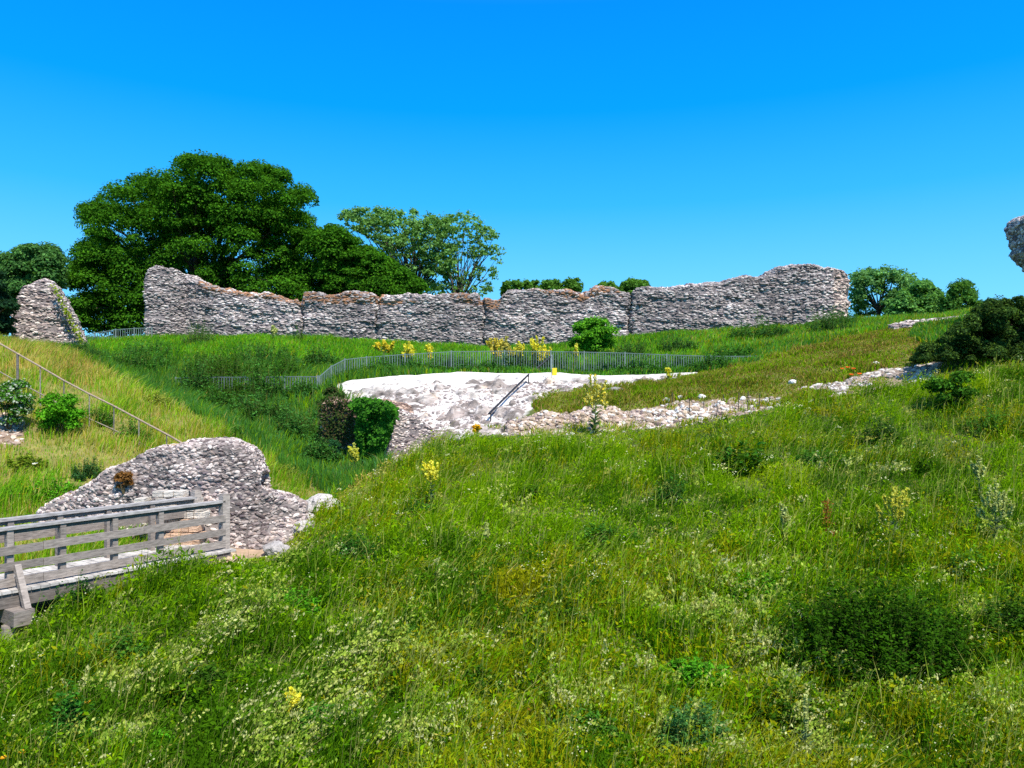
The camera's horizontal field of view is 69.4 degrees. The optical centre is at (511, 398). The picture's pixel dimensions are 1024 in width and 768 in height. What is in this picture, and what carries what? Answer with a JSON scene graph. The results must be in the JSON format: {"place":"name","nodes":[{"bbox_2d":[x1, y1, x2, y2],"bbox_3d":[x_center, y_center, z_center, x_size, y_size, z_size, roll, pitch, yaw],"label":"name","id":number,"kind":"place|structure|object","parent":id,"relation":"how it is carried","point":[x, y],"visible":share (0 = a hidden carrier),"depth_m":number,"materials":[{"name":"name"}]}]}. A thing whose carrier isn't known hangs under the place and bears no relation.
{"place":"outdoors","nodes":[
{"label":"outdoors","id":0,"kind":"place"},
{"bbox_2d":[0,330,1023,767],"bbox_3d":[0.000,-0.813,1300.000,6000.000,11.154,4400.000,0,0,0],"label":"ground","id":1,"kind":"structure","parent":0,"point":[410,382],"depth_m":21.85,"materials":[{"name":"plant"}]},
{"bbox_2d":[0,269,20,336],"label":"yew tree","id":2,"kind":"object","parent":1,"relation":"on","point":[8,305],"visible":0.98,"depth_m":41.22,"materials":[{"name":"green plant"}]},
{"bbox_2d":[0,412,25,444],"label":"rubble","id":3,"kind":"object","parent":1,"relation":"on","point":[12,435],"visible":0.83,"depth_m":22.63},
{"bbox_2d":[0,378,37,430],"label":"bush","id":4,"kind":"object","parent":1,"relation":"on","point":[21,402],"visible":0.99,"depth_m":22.82,"materials":[{"name":"green plant"}]},
{"bbox_2d":[7,451,48,471],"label":"weed clump","id":5,"kind":"object","parent":1,"relation":"on","point":[25,460],"visible":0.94,"depth_m":21.04,"materials":[{"name":"green plant"}]},
{"bbox_2d":[0,241,72,314],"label":"broad leaved tree","id":6,"kind":"object","parent":1,"relation":"on","point":[22,265],"visible":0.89,"depth_m":53.03,"materials":[{"name":"green plant"}]},
{"bbox_2d":[11,278,87,344],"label":"ruined wall","id":7,"kind":"structure","parent":1,"relation":"on","point":[40,313],"depth_m":44.95,"materials":[{"name":"stone"}]},
{"bbox_2d":[48,284,85,342],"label":"ivy","id":8,"kind":"object","parent":7,"relation":"attached to","point":[65,310],"visible":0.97,"depth_m":44.70,"materials":[{"name":"green plant"}]},
{"bbox_2d":[24,472,81,503],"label":"weed clump","id":9,"kind":"object","parent":1,"relation":"on","point":[59,487],"visible":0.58,"depth_m":19.81,"materials":[{"name":"green plant"}]},
{"bbox_2d":[35,391,88,433],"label":"bush","id":10,"kind":"object","parent":1,"relation":"on","point":[53,413],"visible":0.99,"depth_m":23.12,"materials":[{"name":"green plant"}]},
{"bbox_2d":[40,676,99,750],"bbox_3d":[-5.588,4.003,9.455,0.787,0.979,0.570,0,0,0],"label":"weed clump","id":11,"kind":"object","parent":1,"relation":"on","point":[66,712],"visible":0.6,"depth_m":9.41,"materials":[{"name":"green plant"}]},
{"bbox_2d":[42,569,104,615],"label":"weed clump","id":12,"kind":"object","parent":1,"relation":"on","point":[75,597],"visible":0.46,"depth_m":13.11,"materials":[{"name":"green plant"}]},
{"bbox_2d":[69,455,103,481],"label":"weed clump","id":13,"kind":"object","parent":1,"relation":"on","point":[85,470],"visible":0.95,"depth_m":20.97,"materials":[{"name":"green plant"}]},
{"bbox_2d":[0,343,181,446],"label":"stair handrail","id":14,"kind":"object","parent":1,"relation":"on","point":[64,381],"visible":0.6,"depth_m":24.23,"materials":[{"name":"grey metal"}]},
{"bbox_2d":[72,622,151,674],"bbox_3d":[-6.096,3.820,11.276,1.256,0.754,0.852,0,0,0],"label":"weed clump","id":15,"kind":"object","parent":1,"relation":"on","point":[121,642],"visible":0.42,"depth_m":11.26,"materials":[{"name":"green plant"}]},
{"bbox_2d":[0,490,235,639],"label":"wooden bridge","id":16,"kind":"structure","parent":1,"relation":"on","point":[21,590],"depth_m":14.21,"materials":[{"name":"grey wood"}]},
{"bbox_2d":[115,417,152,442],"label":"weed clump","id":17,"kind":"object","parent":1,"relation":"on","point":[130,425],"visible":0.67,"depth_m":23.88,"materials":[{"name":"green plant"}]},
{"bbox_2d":[92,727,180,767],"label":"weed clump","id":18,"kind":"object","parent":1,"relation":"on","point":[165,734],"visible":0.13,"depth_m":9.18,"materials":[{"name":"green plant"}]},
{"bbox_2d":[101,339,172,370],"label":"weed clump","id":19,"kind":"object","parent":1,"relation":"on","point":[138,361],"visible":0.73,"depth_m":38.43,"materials":[{"name":"green plant"}]},
{"bbox_2d":[117,333,187,355],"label":"weed clump","id":20,"kind":"object","parent":1,"relation":"on","point":[156,347],"visible":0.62,"depth_m":42.32,"materials":[{"name":"green plant"}]},
{"bbox_2d":[0,333,334,573],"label":"slope grass","id":21,"kind":"structure","parent":1,"relation":"on","point":[47,354],"depth_m":24.69,"materials":[{"name":"plant"}]},
{"bbox_2d":[33,437,308,549],"bbox_3d":[-8.470,2.520,18.313,6.962,3.110,3.318,0,0,0],"label":"ruined gateway","id":22,"kind":"object","parent":1,"relation":"on","point":[262,512],"visible":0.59,"depth_m":17.77,"materials":[{"name":"stone"}]},
{"bbox_2d":[113,471,133,493],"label":"dried shrub","id":23,"kind":"object","parent":22,"relation":"on","point":[121,475],"visible":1,"depth_m":17.66,"materials":[{"name":"brown plant"}]},
{"bbox_2d":[149,661,236,707],"bbox_3d":[-4.500,4.036,10.484,1.283,0.551,0.866,0,0,0],"label":"weed clump","id":24,"kind":"object","parent":1,"relation":"on","point":[200,674],"visible":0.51,"depth_m":10.44,"materials":[{"name":"green plant"}]},
{"bbox_2d":[175,352,219,392],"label":"weed clump","id":25,"kind":"object","parent":1,"relation":"on","point":[201,379],"visible":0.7,"depth_m":35.84,"materials":[{"name":"green plant"}]},
{"bbox_2d":[181,314,214,344],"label":"shrub","id":26,"kind":"object","parent":1,"relation":"on","point":[200,338],"visible":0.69,"depth_m":46.89,"materials":[{"name":"green plant"}]},
{"bbox_2d":[65,149,347,336],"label":"sycamore tree","id":27,"kind":"object","parent":1,"relation":"on","point":[167,217],"visible":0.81,"depth_m":58.67,"materials":[{"name":"green plant"}]},
{"bbox_2d":[174,341,258,387],"bbox_3d":[-15.121,-1.603,37.978,4.373,2.734,2.867,0,0,0],"label":"weed clump","id":28,"kind":"object","parent":1,"relation":"on","point":[222,366],"visible":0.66,"depth_m":37.85,"materials":[{"name":"green plant"}]},
{"bbox_2d":[197,381,240,410],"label":"weed clump","id":29,"kind":"object","parent":1,"relation":"on","point":[218,398],"visible":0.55,"depth_m":33.35,"materials":[{"name":"green plant"}]},
{"bbox_2d":[203,374,252,404],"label":"weed clump","id":30,"kind":"object","parent":1,"relation":"on","point":[226,388],"visible":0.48,"depth_m":35.20,"materials":[{"name":"green plant"}]},
{"bbox_2d":[58,342,433,514],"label":"bank grass","id":31,"kind":"structure","parent":1,"relation":"on","point":[331,473],"depth_m":32.35,"materials":[{"name":"plant"}]},
{"bbox_2d":[175,375,317,392],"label":"metal railings","id":32,"kind":"object","parent":1,"relation":"on","point":[263,380],"visible":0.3,"depth_m":36.42,"materials":[{"name":"metal"}]},
{"bbox_2d":[228,345,287,400],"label":"weed clump","id":33,"kind":"object","parent":1,"relation":"on","point":[270,383],"visible":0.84,"depth_m":35.82,"materials":[{"name":"green plant"}]},
{"bbox_2d":[228,375,293,422],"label":"weed clump","id":34,"kind":"object","parent":1,"relation":"on","point":[266,406],"visible":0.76,"depth_m":32.90,"materials":[{"name":"green plant"}]},
{"bbox_2d":[218,337,305,370],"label":"weed clump","id":35,"kind":"object","parent":1,"relation":"on","point":[258,349],"visible":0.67,"depth_m":40.48,"materials":[{"name":"green plant"}]},
{"bbox_2d":[262,540,289,555],"bbox_3d":[-5.374,3.510,16.992,0.697,0.437,0.547,0,0,0],"label":"boulder","id":36,"kind":"object","parent":1,"relation":"on","point":[271,548],"visible":0.57,"depth_m":16.80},
{"bbox_2d":[265,346,300,379],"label":"weed clump","id":37,"kind":"object","parent":1,"relation":"on","point":[279,364],"visible":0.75,"depth_m":38.47,"materials":[{"name":"green plant"}]},
{"bbox_2d":[251,582,324,623],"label":"weed clump","id":38,"kind":"object","parent":1,"relation":"on","point":[317,607],"visible":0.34,"depth_m":12.76,"materials":[{"name":"green plant"}]},
{"bbox_2d":[269,397,319,443],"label":"weed clump","id":39,"kind":"object","parent":1,"relation":"on","point":[295,426],"visible":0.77,"depth_m":30.85,"materials":[{"name":"green plant"}]},
{"bbox_2d":[280,376,318,400],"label":"weed clump","id":40,"kind":"object","parent":1,"relation":"on","point":[296,389],"visible":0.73,"depth_m":35.59,"materials":[{"name":"green plant"}]},
{"bbox_2d":[295,432,342,465],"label":"weed clump","id":41,"kind":"object","parent":1,"relation":"on","point":[320,450],"visible":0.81,"depth_m":27.83,"materials":[{"name":"green plant"}]},
{"bbox_2d":[297,341,342,367],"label":"weed clump","id":42,"kind":"object","parent":1,"relation":"on","point":[322,356],"visible":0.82,"depth_m":40.20,"materials":[{"name":"green plant"}]},
{"bbox_2d":[306,493,337,512],"bbox_3d":[-5.272,2.990,20.605,1.163,0.635,1.027,0,0,0],"label":"boulder","id":43,"kind":"object","parent":1,"relation":"on","point":[314,499],"visible":0.38,"depth_m":20.40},
{"bbox_2d":[288,699,362,748],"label":"weed clump","id":44,"kind":"object","parent":1,"relation":"on","point":[311,716],"visible":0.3,"depth_m":9.59,"materials":[{"name":"green plant"}]},
{"bbox_2d":[325,520,382,567],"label":"weed clump","id":45,"kind":"object","parent":1,"relation":"on","point":[350,544],"visible":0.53,"depth_m":15.01,"materials":[{"name":"green plant"}]},
{"bbox_2d":[320,397,413,459],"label":"ruined wall","id":46,"kind":"structure","parent":1,"relation":"on","point":[405,406],"depth_m":29.32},
{"bbox_2d":[317,393,354,443],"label":"ivy","id":47,"kind":"object","parent":46,"relation":"attached to","point":[337,428],"visible":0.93,"depth_m":29.24,"materials":[{"name":"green plant"}]},
{"bbox_2d":[312,223,432,298],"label":"broad leaved tree","id":48,"kind":"object","parent":1,"relation":"on","point":[375,270],"visible":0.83,"depth_m":56.75,"materials":[{"name":"green plant"}]},
{"bbox_2d":[336,205,460,291],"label":"plane tree","id":49,"kind":"object","parent":1,"relation":"on","point":[416,265],"visible":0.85,"depth_m":70.16,"materials":[{"name":"green plant"}]},
{"bbox_2d":[383,408,434,458],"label":"revetment wall","id":50,"kind":"structure","parent":1,"relation":"on","point":[409,429],"depth_m":27.63,"materials":[{"name":"stone"}]},
{"bbox_2d":[347,397,399,456],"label":"ivy","id":51,"kind":"object","parent":50,"relation":"attached to","point":[373,430],"visible":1,"depth_m":27.32,"materials":[{"name":"green plant"}]},
{"bbox_2d":[420,460,438,502],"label":"mullein plant","id":52,"kind":"object","parent":1,"relation":"on","point":[431,470],"visible":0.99,"depth_m":18.89,"materials":[{"name":"yellow plant"}]},
{"bbox_2d":[423,209,506,297],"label":"plane tree","id":53,"kind":"object","parent":1,"relation":"on","point":[461,281],"visible":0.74,"depth_m":71.12,"materials":[{"name":"green plant"}]},
{"bbox_2d":[430,662,507,703],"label":"weed clump","id":54,"kind":"object","parent":1,"relation":"on","point":[478,676],"visible":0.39,"depth_m":10.47,"materials":[{"name":"green plant"}]},
{"bbox_2d":[446,357,512,372],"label":"weed clump","id":55,"kind":"object","parent":1,"relation":"on","point":[488,365],"visible":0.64,"depth_m":39.02,"materials":[{"name":"green plant"}]},
{"bbox_2d":[142,263,850,345],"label":"curtain wall","id":56,"kind":"structure","parent":1,"relation":"on","point":[175,300],"depth_m":53.51,"materials":[{"name":"stone"}]},
{"bbox_2d":[0,351,1023,767],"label":"meadow grass","id":57,"kind":"structure","parent":1,"relation":"on","point":[494,581],"depth_m":12.64,"materials":[{"name":"plant"}]},
{"bbox_2d":[0,355,1023,767],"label":"wild flowers","id":58,"kind":"object","parent":1,"relation":"on","point":[712,605],"visible":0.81,"depth_m":10.99,"materials":[{"name":"green plant"}]},
{"bbox_2d":[4,302,1022,383],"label":"terrace grass","id":59,"kind":"structure","parent":1,"relation":"on","point":[716,337],"depth_m":44.00,"materials":[{"name":"plant"}]},
{"bbox_2d":[486,342,545,368],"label":"weed clump","id":60,"kind":"object","parent":1,"relation":"on","point":[512,359],"visible":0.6,"depth_m":39.98,"materials":[{"name":"green plant"}]},
{"bbox_2d":[319,350,760,385],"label":"metal railings","id":61,"kind":"object","parent":1,"relation":"on","point":[451,351],"visible":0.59,"depth_m":39.15,"materials":[{"name":"metal"}]},
{"bbox_2d":[499,276,583,296],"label":"broad leaved tree","id":62,"kind":"object","parent":1,"relation":"on","point":[574,284],"visible":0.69,"depth_m":72.71,"materials":[{"name":"green plant"}]},
{"bbox_2d":[516,594,601,642],"bbox_3d":[0.775,3.640,12.288,1.474,0.729,1.009,0,0,0],"label":"weed clump","id":63,"kind":"object","parent":1,"relation":"on","point":[570,608],"visible":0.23,"depth_m":12.25,"materials":[{"name":"green plant"}]},
{"bbox_2d":[109,314,1023,434],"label":"thin grass","id":64,"kind":"structure","parent":1,"relation":"on","point":[772,401],"depth_m":27.85,"materials":[{"name":"plant"}]},
{"bbox_2d":[536,702,625,751],"bbox_3d":[0.884,4.199,9.490,1.237,0.565,0.774,0,0,0],"label":"weed clump","id":65,"kind":"object","parent":1,"relation":"on","point":[606,727],"visible":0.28,"depth_m":9.44,"materials":[{"name":"green plant"}]},
{"bbox_2d":[567,316,620,354],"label":"bush","id":66,"kind":"object","parent":1,"relation":"on","point":[596,333],"visible":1,"depth_m":43.65,"materials":[{"name":"green plant"}]},
{"bbox_2d":[583,373,607,432],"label":"mullein plant","id":67,"kind":"object","parent":1,"relation":"on","point":[596,390],"visible":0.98,"depth_m":26.47,"materials":[{"name":"yellow plant"}]},
{"bbox_2d":[576,517,642,550],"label":"weed clump","id":68,"kind":"object","parent":1,"relation":"on","point":[604,533],"visible":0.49,"depth_m":16.11,"materials":[{"name":"green plant"}]},
{"bbox_2d":[582,348,640,370],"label":"weed clump","id":69,"kind":"object","parent":1,"relation":"on","point":[608,364],"visible":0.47,"depth_m":39.71,"materials":[{"name":"green plant"}]},
{"bbox_2d":[602,335,651,361],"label":"weed clump","id":70,"kind":"object","parent":1,"relation":"on","point":[640,346],"visible":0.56,"depth_m":42.39,"materials":[{"name":"green plant"}]},
{"bbox_2d":[505,400,756,432],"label":"ruined wall","id":71,"kind":"structure","parent":1,"relation":"on","point":[541,419],"depth_m":28.00,"materials":[{"name":"stone"}]},
{"bbox_2d":[620,276,650,295],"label":"broad leaved tree","id":72,"kind":"object","parent":1,"relation":"on","point":[629,285],"visible":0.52,"depth_m":72.27,"materials":[{"name":"green plant"}]},
{"bbox_2d":[609,353,674,374],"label":"weed clump","id":73,"kind":"object","parent":1,"relation":"on","point":[646,365],"visible":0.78,"depth_m":38.29,"materials":[{"name":"green plant"}]},
{"bbox_2d":[649,467,687,505],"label":"weed clump","id":74,"kind":"object","parent":1,"relation":"on","point":[672,491],"visible":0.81,"depth_m":18.64,"materials":[{"name":"green plant"}]},
{"bbox_2d":[652,333,699,352],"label":"weed clump","id":75,"kind":"object","parent":1,"relation":"on","point":[674,344],"visible":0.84,"depth_m":43.79,"materials":[{"name":"green plant"}]},
{"bbox_2d":[649,651,734,696],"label":"weed clump","id":76,"kind":"object","parent":1,"relation":"on","point":[689,675],"visible":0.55,"depth_m":10.76,"materials":[{"name":"green plant"}]},
{"bbox_2d":[658,693,730,761],"bbox_3d":[2.275,4.068,9.299,0.940,0.819,0.691,0,0,0],"label":"weed clump","id":77,"kind":"object","parent":1,"relation":"on","point":[683,721],"visible":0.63,"depth_m":9.22,"materials":[{"name":"green plant"}]},
{"bbox_2d":[681,349,732,372],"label":"weed clump","id":78,"kind":"object","parent":1,"relation":"on","point":[708,362],"visible":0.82,"depth_m":37.97,"materials":[{"name":"green plant"}]},
{"bbox_2d":[531,327,920,413],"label":"grass","id":79,"kind":"structure","parent":1,"relation":"on","point":[706,382],"depth_m":32.00,"materials":[{"name":"plant"}]},
{"bbox_2d":[706,341,757,359],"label":"weed clump","id":80,"kind":"object","parent":1,"relation":"on","point":[738,350],"visible":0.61,"depth_m":39.92,"materials":[{"name":"green plant"}]},
{"bbox_2d":[709,436,775,476],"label":"weed clump","id":81,"kind":"object","parent":1,"relation":"on","point":[728,455],"visible":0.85,"depth_m":20.71,"materials":[{"name":"green plant"}]},
{"bbox_2d":[729,310,790,338],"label":"weed clump","id":82,"kind":"object","parent":1,"relation":"on","point":[743,331],"visible":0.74,"depth_m":46.85,"materials":[{"name":"green plant"}]},
{"bbox_2d":[725,569,797,607],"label":"weed clump","id":83,"kind":"object","parent":1,"relation":"on","point":[766,583],"visible":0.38,"depth_m":13.39,"materials":[{"name":"green plant"}]},
{"bbox_2d":[740,678,832,735],"bbox_3d":[3.654,4.103,9.904,1.288,0.618,0.836,0,0,0],"label":"weed clump","id":84,"kind":"object","parent":1,"relation":"on","point":[776,716],"visible":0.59,"depth_m":9.76,"materials":[{"name":"green plant"}]},
{"bbox_2d":[796,693,817,757],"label":"mullein plant","id":85,"kind":"object","parent":1,"relation":"on","point":[805,715],"visible":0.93,"depth_m":9.15,"materials":[{"name":"green plant"}]},
{"bbox_2d":[785,445,842,471],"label":"weed clump","id":86,"kind":"object","parent":1,"relation":"on","point":[811,457],"visible":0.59,"depth_m":20.40,"materials":[{"name":"green plant"}]},
{"bbox_2d":[797,307,857,328],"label":"weed clump","id":87,"kind":"object","parent":1,"relation":"on","point":[850,319],"visible":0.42,"depth_m":48.82,"materials":[{"name":"green plant"}]},
{"bbox_2d":[807,303,852,332],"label":"weed clump","id":88,"kind":"object","parent":1,"relation":"on","point":[831,325],"visible":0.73,"depth_m":44.88,"materials":[{"name":"green plant"}]},
{"bbox_2d":[801,362,942,394],"bbox_3d":[14.251,-0.774,28.677,5.824,1.355,3.099,0,0,0],"label":"rubble","id":89,"kind":"object","parent":1,"relation":"on","point":[890,373],"visible":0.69,"depth_m":29.19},
{"bbox_2d":[848,264,919,316],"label":"broad leaved tree","id":90,"kind":"object","parent":1,"relation":"on","point":[862,280],"visible":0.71,"depth_m":64.64,"materials":[{"name":"green plant"}]},
{"bbox_2d":[862,402,905,446],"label":"weed clump","id":91,"kind":"object","parent":1,"relation":"on","point":[884,430],"visible":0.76,"depth_m":21.31,"materials":[{"name":"green plant"}]},
{"bbox_2d":[757,563,1012,701],"bbox_3d":[5.678,3.393,11.336,3.548,1.814,2.322,0,0,0],"label":"nettle patch","id":92,"kind":"object","parent":1,"relation":"on","point":[870,619],"visible":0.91,"depth_m":11.02,"materials":[{"name":"green plant"}]},
{"bbox_2d":[875,485,910,545],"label":"mullein plant","id":93,"kind":"object","parent":1,"relation":"on","point":[897,503],"visible":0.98,"depth_m":15.12,"materials":[{"name":"yellow plant"}]},
{"bbox_2d":[881,277,944,315],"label":"broad leaved tree","id":94,"kind":"object","parent":1,"relation":"on","point":[923,298],"visible":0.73,"depth_m":59.72,"materials":[{"name":"green plant"}]},
{"bbox_2d":[921,370,981,408],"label":"bush","id":95,"kind":"object","parent":1,"relation":"on","point":[941,385],"visible":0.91,"depth_m":23.11,"materials":[{"name":"green plant"}]},
{"bbox_2d":[934,277,990,312],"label":"broad leaved tree","id":96,"kind":"object","parent":1,"relation":"on","point":[958,294],"visible":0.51,"depth_m":56.34,"materials":[{"name":"green plant"}]},
{"bbox_2d":[909,294,1023,363],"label":"hawthorn thicket","id":97,"kind":"object","parent":1,"relation":"on","point":[1000,339],"visible":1,"depth_m":27.91,"materials":[{"name":"green plant"}]},
{"bbox_2d":[970,455,986,498],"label":"mullein plant","id":98,"kind":"object","parent":1,"relation":"on","point":[976,467],"visible":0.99,"depth_m":17.59,"materials":[{"name":"green plant"}]},
{"bbox_2d":[944,544,1023,585],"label":"weed clump","id":99,"kind":"object","parent":1,"relation":"on","point":[967,569],"visible":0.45,"depth_m":13.95,"materials":[{"name":"green plant"}]},
{"bbox_2d":[959,400,1023,437],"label":"weed clump","id":100,"kind":"object","parent":1,"relation":"on","point":[989,420],"visible":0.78,"depth_m":21.21,"materials":[{"name":"green plant"}]},
{"bbox_2d":[973,480,1014,541],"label":"mullein plant","id":101,"kind":"object","parent":1,"relation":"on","point":[999,503],"visible":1,"depth_m":15.43,"materials":[{"name":"green plant"}]},
{"bbox_2d":[976,574,1023,654],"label":"weed clump","id":102,"kind":"object","parent":1,"relation":"on","point":[1016,609],"visible":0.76,"depth_m":11.73,"materials":[{"name":"green plant"}]},
{"bbox_2d":[1004,215,1023,271],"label":"ruined tower","id":103,"kind":"structure","parent":1,"relation":"on","point":[1014,230],"depth_m":34.09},
{"bbox_2d":[0,0,1023,337],"label":"sky","id":104,"kind":"structure","parent":0,"point":[665,143],"materials":[{"name":"blue"}]},
{"bbox_2d":[343,372,697,446],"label":"chalk slope","id":105,"kind":"structure","parent":0,"point":[390,386],"depth_m":34.71,"materials":[{"name":"stone"}]},
{"bbox_2d":[347,377,674,462],"bbox_3d":[-0.319,0.707,31.078,16.369,3.444,9.324,0,0,0],"label":"rubble","id":106,"kind":"object","parent":105,"relation":"on","point":[491,396],"visible":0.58,"depth_m":33.10,"materials":[{"name":"stone"}]},
{"bbox_2d":[492,396,780,435],"bbox_3d":[4.628,0.667,28.415,11.445,1.523,3.581,0,0,0],"label":"rubble","id":107,"kind":"object","parent":105,"relation":"on","point":[682,402],"visible":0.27,"depth_m":27.71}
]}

